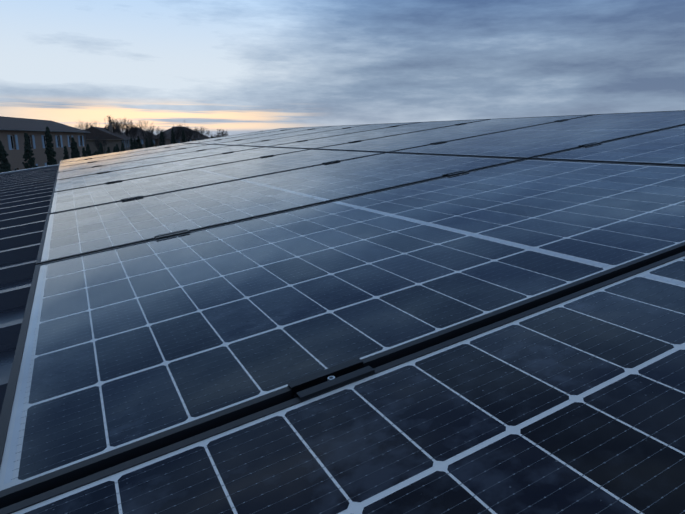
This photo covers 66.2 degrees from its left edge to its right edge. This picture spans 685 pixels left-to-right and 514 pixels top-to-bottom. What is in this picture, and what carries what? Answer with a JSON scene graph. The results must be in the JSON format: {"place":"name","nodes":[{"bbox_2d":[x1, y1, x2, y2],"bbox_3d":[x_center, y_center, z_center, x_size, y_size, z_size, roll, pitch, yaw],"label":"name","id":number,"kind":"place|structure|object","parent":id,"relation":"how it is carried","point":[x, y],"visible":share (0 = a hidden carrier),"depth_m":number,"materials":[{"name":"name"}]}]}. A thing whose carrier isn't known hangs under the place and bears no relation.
{"place":"outdoors","nodes":[
{"label":"outdoors","id":0,"kind":"place"},
{"bbox_2d":[0,0,684,136],"label":"sky","id":1,"kind":"structure","parent":0,"point":[236,67],"materials":[{"name":"blue"}]},
{"label":"ground","id":2,"kind":"structure","parent":0,"visible":0},
{"bbox_2d":[0,140,11,172],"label":"cypress","id":3,"kind":"object","parent":2,"relation":"on","point":[5,165],"visible":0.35,"depth_m":31.64,"materials":[{"name":"green plant"}]},
{"bbox_2d":[22,133,37,168],"bbox_3d":[-21.516,-5.806,36.283,1.081,5.414,1.032,-6,14,-27],"label":"cypress","id":4,"kind":"object","parent":2,"relation":"on","point":[28,153],"visible":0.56,"depth_m":35.87,"materials":[{"name":"green plant"}]},
{"bbox_2d":[0,116,89,170],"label":"house","id":5,"kind":"structure","parent":2,"relation":"on","point":[13,130],"depth_m":56.80,"materials":[{"name":"paint"}]},
{"bbox_2d":[45,126,56,165],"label":"cypress","id":6,"kind":"object","parent":2,"relation":"on","point":[50,152],"visible":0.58,"depth_m":40.11,"materials":[{"name":"green plant"}]},
{"bbox_2d":[61,146,69,159],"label":"cypress","id":7,"kind":"object","parent":2,"relation":"on","point":[66,154],"visible":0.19,"depth_m":42.33,"materials":[{"name":"green plant"}]},
{"bbox_2d":[70,137,74,158],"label":"cypress","id":8,"kind":"object","parent":2,"relation":"on","point":[72,147],"visible":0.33,"depth_m":45.95,"materials":[{"name":"green plant"}]},
{"bbox_2d":[73,142,79,157],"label":"cypress","id":9,"kind":"object","parent":2,"relation":"on","point":[76,154],"visible":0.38,"depth_m":44.15,"materials":[{"name":"green plant"}]},
{"bbox_2d":[81,147,86,156],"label":"cypress","id":10,"kind":"object","parent":2,"relation":"on","point":[84,152],"visible":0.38,"depth_m":48.44,"materials":[{"name":"green plant"}]},
{"bbox_2d":[74,121,96,129],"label":"bare tree","id":11,"kind":"object","parent":2,"relation":"on","point":[80,126],"visible":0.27,"depth_m":83.88,"materials":[{"name":"brown plant"}]},
{"bbox_2d":[86,144,91,155],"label":"cypress","id":12,"kind":"object","parent":2,"relation":"on","point":[88,151],"visible":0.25,"depth_m":50.81,"materials":[{"name":"green plant"}]},
{"bbox_2d":[92,134,108,151],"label":"bare tree","id":13,"kind":"object","parent":2,"relation":"on","point":[97,143],"visible":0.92,"depth_m":80.34,"materials":[{"name":"brown plant"}]},
{"bbox_2d":[99,142,105,153],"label":"cypress","id":14,"kind":"object","parent":2,"relation":"on","point":[101,149],"visible":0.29,"depth_m":53.23,"materials":[{"name":"green plant"}]},
{"bbox_2d":[84,119,137,153],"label":"house","id":15,"kind":"structure","parent":2,"relation":"on","point":[113,139],"depth_m":83.40,"materials":[{"name":"tile"}]},
{"bbox_2d":[104,116,128,134],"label":"bare tree","id":16,"kind":"object","parent":2,"relation":"on","point":[113,123],"visible":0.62,"depth_m":88.30,"materials":[{"name":"brown plant"}]},
{"bbox_2d":[115,120,139,145],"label":"bare tree","id":17,"kind":"object","parent":2,"relation":"on","point":[132,130],"visible":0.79,"depth_m":92.58,"materials":[{"name":"brown plant"}]},
{"bbox_2d":[130,137,134,149],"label":"cypress","id":18,"kind":"object","parent":2,"relation":"on","point":[132,146],"visible":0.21,"depth_m":65.70,"materials":[{"name":"green plant"}]},
{"bbox_2d":[136,136,142,148],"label":"cypress","id":19,"kind":"object","parent":2,"relation":"on","point":[138,142],"visible":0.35,"depth_m":95.92,"materials":[{"name":"green plant"}]},
{"bbox_2d":[128,120,157,147],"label":"house hip","id":20,"kind":"object","parent":2,"relation":"on","point":[143,143],"visible":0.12,"depth_m":129.61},
{"bbox_2d":[137,122,155,146],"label":"bare tree","id":21,"kind":"object","parent":2,"relation":"on","point":[147,132],"visible":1,"depth_m":89.76,"materials":[{"name":"brown plant"}]},
{"bbox_2d":[154,127,166,145],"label":"bare tree","id":22,"kind":"object","parent":2,"relation":"on","point":[163,131],"visible":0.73,"depth_m":110.57,"materials":[{"name":"brown plant"}]},
{"bbox_2d":[159,130,165,145],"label":"cypress","id":23,"kind":"object","parent":2,"relation":"on","point":[161,139],"visible":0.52,"depth_m":100.44,"materials":[{"name":"green plant"}]},
{"bbox_2d":[170,128,175,143],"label":"cypress","id":24,"kind":"object","parent":2,"relation":"on","point":[172,140],"visible":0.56,"depth_m":102.67,"materials":[{"name":"green plant"}]},
{"bbox_2d":[170,124,181,142],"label":"bare tree","id":25,"kind":"object","parent":2,"relation":"on","point":[178,134],"visible":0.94,"depth_m":112.60,"materials":[{"name":"brown plant"}]},
{"bbox_2d":[156,127,209,145],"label":"house hip","id":26,"kind":"object","parent":2,"relation":"on","point":[167,139],"visible":0.04,"depth_m":131.81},
{"bbox_2d":[180,130,186,141],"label":"cypress","id":27,"kind":"object","parent":2,"relation":"on","point":[183,137],"visible":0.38,"depth_m":105.05,"materials":[{"name":"green plant"}]},
{"bbox_2d":[181,125,198,141],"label":"bare tree","id":28,"kind":"object","parent":2,"relation":"on","point":[189,133],"visible":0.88,"depth_m":116.02,"materials":[{"name":"brown plant"}]},
{"bbox_2d":[187,127,209,140],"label":"bare tree","id":29,"kind":"object","parent":2,"relation":"on","point":[200,131],"visible":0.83,"depth_m":120.69,"materials":[{"name":"brown plant"}]},
{"bbox_2d":[217,129,228,136],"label":"bare tree","id":30,"kind":"object","parent":2,"relation":"on","point":[223,134],"visible":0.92,"depth_m":147.82,"materials":[{"name":"brown plant"}]},
{"bbox_3d":[2.478,1.679,3.813,25.170,5.095,14.420,-6,14,-27],"label":"shed","id":31,"kind":"object","parent":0,"visible":0},
{"bbox_2d":[0,164,58,413],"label":"roof","id":32,"kind":"structure","parent":31,"relation":"on","point":[25,196],"depth_m":2.28,"materials":[{"name":"grey"}]},
{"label":"mounting rails","id":33,"kind":"object","parent":32,"relation":"on","visible":0},
{"bbox_2d":[59,143,191,162],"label":"solar panel","id":34,"kind":"object","parent":33,"relation":"on","point":[116,153],"visible":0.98,"depth_m":7.70,"materials":[{"name":"black"}]},
{"bbox_2d":[121,195,142,200],"bbox_3d":[-0.979,-0.257,2.455,0.095,0.041,0.040,-15,18,-24],"label":"clamp","id":35,"kind":"object","parent":33,"relation":"on","point":[131,198],"visible":0.54,"depth_m":2.44,"materials":[{"name":"black metal"}]},
{"bbox_2d":[58,144,208,166],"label":"solar panel","id":36,"kind":"object","parent":33,"relation":"on","point":[125,155],"visible":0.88,"depth_m":6.76,"materials":[{"name":"black"}]},
{"bbox_2d":[57,144,231,171],"bbox_3d":[-2.214,-1.108,5.881,1.755,0.037,1.038,-15,18,-24],"label":"solar panel","id":37,"kind":"object","parent":33,"relation":"on","point":[124,159],"visible":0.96,"depth_m":5.84,"materials":[{"name":"black"}]},
{"bbox_2d":[55,145,260,179],"bbox_3d":[-1.730,-0.900,4.964,1.755,0.035,1.038,-15,18,-24],"label":"solar panel","id":38,"kind":"object","parent":33,"relation":"on","point":[133,164],"visible":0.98,"depth_m":4.90,"materials":[{"name":"black"}]},
{"bbox_2d":[154,229,189,239],"bbox_3d":[-0.495,-0.049,1.538,0.095,0.041,0.040,-15,18,-24],"label":"clamp","id":39,"kind":"object","parent":33,"relation":"on","point":[170,234],"visible":0.62,"depth_m":1.53,"materials":[{"name":"black metal"}]},
{"bbox_2d":[53,147,308,191],"bbox_3d":[-1.245,-0.692,4.046,1.755,0.037,1.038,-15,18,-24],"label":"solar panel","id":40,"kind":"object","parent":33,"relation":"on","point":[126,174],"visible":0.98,"depth_m":3.96,"materials":[{"name":"black"}]},
{"bbox_2d":[48,149,384,213],"bbox_3d":[-0.762,-0.483,3.130,1.755,0.036,1.038,-15,18,-24],"label":"solar panel","id":41,"kind":"object","parent":33,"relation":"on","point":[76,198],"visible":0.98,"depth_m":3.01,"materials":[{"name":"black"}]},
{"bbox_2d":[182,127,301,143],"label":"solar panel","id":42,"kind":"object","parent":33,"relation":"on","point":[233,136],"visible":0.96,"depth_m":8.43,"materials":[{"name":"blue"}]},
{"bbox_2d":[194,126,328,143],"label":"solar panel","id":43,"kind":"object","parent":33,"relation":"on","point":[255,135],"visible":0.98,"depth_m":7.49,"materials":[{"name":"blue"}]},
{"bbox_2d":[36,153,522,264],"bbox_3d":[-0.279,-0.275,2.213,1.755,0.037,1.038,-15,18,-24],"label":"solar panel","id":44,"kind":"object","parent":33,"relation":"on","point":[81,231],"visible":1,"depth_m":2.03,"materials":[{"name":"blue"}]},
{"bbox_2d":[214,124,368,144],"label":"solar panel","id":45,"kind":"object","parent":33,"relation":"on","point":[271,137],"visible":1,"depth_m":6.57,"materials":[{"name":"blue"}]},
{"bbox_2d":[237,122,417,146],"bbox_3d":[-0.165,-1.319,5.694,1.755,0.036,1.038,-15,18,-24],"label":"solar panel","id":46,"kind":"object","parent":33,"relation":"on","point":[279,141],"visible":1,"depth_m":5.63,"materials":[{"name":"blue"}]},
{"bbox_2d":[287,358,374,400],"bbox_3d":[-0.011,0.159,0.621,0.095,0.041,0.040,-15,18,-24],"label":"clamp","id":47,"kind":"object","parent":33,"relation":"on","point":[320,382],"visible":0.92,"depth_m":0.61,"materials":[{"name":"black metal"}]},
{"bbox_2d":[322,160,340,163],"bbox_3d":[-0.059,-0.503,2.885,0.095,0.041,0.040,-15,18,-24],"label":"clamp","id":48,"kind":"object","parent":33,"relation":"on","point":[331,161],"visible":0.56,"depth_m":2.87,"materials":[{"name":"black metal"}]},
{"bbox_2d":[0,159,684,508],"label":"solar panel","id":49,"kind":"object","parent":33,"relation":"on","point":[123,354],"visible":1,"depth_m":0.90,"materials":[{"name":"blue"}]},
{"bbox_2d":[0,251,684,513],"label":"solar panel","id":50,"kind":"object","parent":33,"relation":"on","point":[573,403],"visible":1,"depth_m":0.50,"materials":[{"name":"black"}]},
{"bbox_2d":[268,119,487,148],"bbox_3d":[0.320,-1.110,4.777,1.755,0.036,1.038,-15,18,-24],"label":"solar panel","id":51,"kind":"object","parent":33,"relation":"on","point":[356,136],"visible":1,"depth_m":4.70,"materials":[{"name":"blue"}]},
{"bbox_2d":[315,114,594,152],"bbox_3d":[0.802,-0.901,3.858,1.755,0.035,1.038,-15,18,-24],"label":"solar panel","id":52,"kind":"object","parent":33,"relation":"on","point":[388,144],"visible":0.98,"depth_m":3.76,"materials":[{"name":"blue"}]},
{"bbox_2d":[442,170,468,176],"bbox_3d":[0.425,-0.295,1.968,0.095,0.041,0.040,-15,18,-24],"label":"clamp","id":53,"kind":"object","parent":33,"relation":"on","point":[454,173],"visible":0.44,"depth_m":1.96,"materials":[{"name":"black metal"}]},
{"bbox_2d":[390,110,684,159],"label":"solar panel","id":54,"kind":"object","parent":33,"relation":"on","point":[529,142],"visible":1,"depth_m":2.79,"materials":[{"name":"blue"}]},
{"bbox_2d":[578,142,601,146],"bbox_3d":[1.068,-0.467,2.268,0.095,0.041,0.040,-15,18,-24],"label":"clamp","id":55,"kind":"object","parent":33,"relation":"on","point":[590,144],"visible":0.52,"depth_m":2.26,"materials":[{"name":"black metal"}]},
{"bbox_2d":[531,125,684,165],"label":"solar panel","id":56,"kind":"object","parent":33,"relation":"on","point":[664,147],"visible":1,"depth_m":2.01,"materials":[{"name":"blue"}]}
]}

